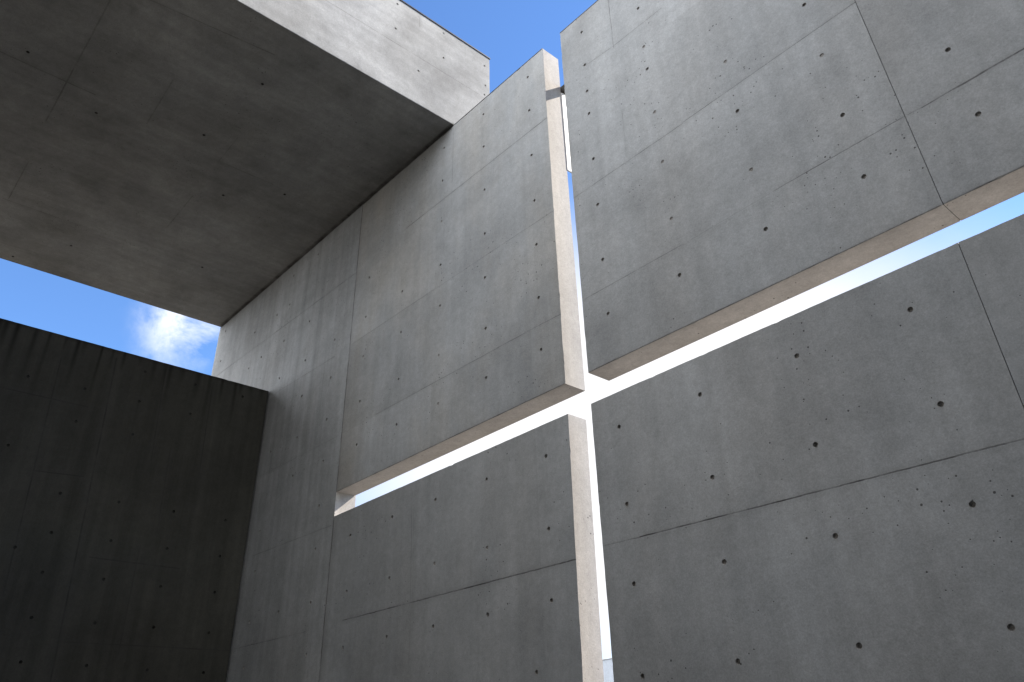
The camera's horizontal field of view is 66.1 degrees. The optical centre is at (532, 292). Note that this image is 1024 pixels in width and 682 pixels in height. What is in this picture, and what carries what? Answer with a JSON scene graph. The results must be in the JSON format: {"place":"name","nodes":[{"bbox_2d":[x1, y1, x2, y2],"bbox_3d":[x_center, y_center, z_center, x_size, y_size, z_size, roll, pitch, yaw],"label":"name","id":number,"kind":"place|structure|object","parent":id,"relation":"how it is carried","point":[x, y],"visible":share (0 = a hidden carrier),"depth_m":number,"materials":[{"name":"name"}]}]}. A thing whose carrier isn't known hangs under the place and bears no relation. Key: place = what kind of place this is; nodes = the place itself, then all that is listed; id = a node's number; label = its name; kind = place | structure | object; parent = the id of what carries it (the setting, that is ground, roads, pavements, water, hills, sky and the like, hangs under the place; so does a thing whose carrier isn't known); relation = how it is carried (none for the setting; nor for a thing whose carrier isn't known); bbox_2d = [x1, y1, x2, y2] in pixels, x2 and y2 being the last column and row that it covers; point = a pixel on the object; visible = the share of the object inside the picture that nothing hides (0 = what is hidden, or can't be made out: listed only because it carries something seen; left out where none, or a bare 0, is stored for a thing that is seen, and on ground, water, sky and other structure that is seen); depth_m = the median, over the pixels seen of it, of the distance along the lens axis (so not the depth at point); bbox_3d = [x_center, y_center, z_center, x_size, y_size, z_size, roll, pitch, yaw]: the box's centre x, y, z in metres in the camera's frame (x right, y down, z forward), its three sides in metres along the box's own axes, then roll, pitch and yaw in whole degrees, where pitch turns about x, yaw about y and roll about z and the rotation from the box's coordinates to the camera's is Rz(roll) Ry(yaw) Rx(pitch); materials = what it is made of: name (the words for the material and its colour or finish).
{"place":"outdoors","nodes":[
{"label":"outdoors","id":0,"kind":"place"},
{"bbox_2d":[0,0,1023,658],"label":"sky","id":1,"kind":"structure","parent":0,"point":[509,32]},
{"bbox_2d":[603,658,613,681],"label":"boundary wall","id":2,"kind":"structure","parent":0,"point":[608,669],"depth_m":23.08,"materials":[{"name":"white"}]},
{"label":"ground","id":3,"kind":"structure","parent":0,"visible":0},
{"bbox_2d":[0,318,268,681],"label":"side wall","id":4,"kind":"structure","parent":3,"relation":"on","point":[127,483],"depth_m":10.54,"materials":[{"name":"concrete"}]},
{"bbox_2d":[211,48,603,681],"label":"slotted wall","id":5,"kind":"structure","parent":3,"relation":"on","point":[421,309],"depth_m":9.28,"materials":[{"name":"concrete"}]},
{"bbox_2d":[0,0,489,326],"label":"concrete canopy","id":6,"kind":"object","parent":5,"relation":"on","point":[220,163],"visible":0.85,"depth_m":11.18,"materials":[{"name":"grey concrete"}]},
{"bbox_2d":[560,85,564,94],"bbox_3d":[0.536,-2.622,9.750,0.090,0.190,1.100,24,-40,-36],"label":"tie bar","id":7,"kind":"object","parent":5,"relation":"attached to","point":[562,89],"visible":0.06,"depth_m":9.84,"materials":[{"name":"metal"}]},
{"bbox_2d":[591,214,1023,681],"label":"standing wall","id":8,"kind":"structure","parent":3,"relation":"on","point":[831,489],"depth_m":5.22,"materials":[{"name":"concrete"}]},
{"bbox_3d":[2.087,-3.897,2.608,6.393,12.500,0.300,24,-40,-36],"label":"flank wall","id":9,"kind":"object","parent":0,"visible":0},
{"bbox_2d":[560,0,1023,380],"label":"hanging wall","id":10,"kind":"structure","parent":9,"relation":"attached to","point":[733,162],"depth_m":6.63,"materials":[{"name":"concrete"}]}
]}

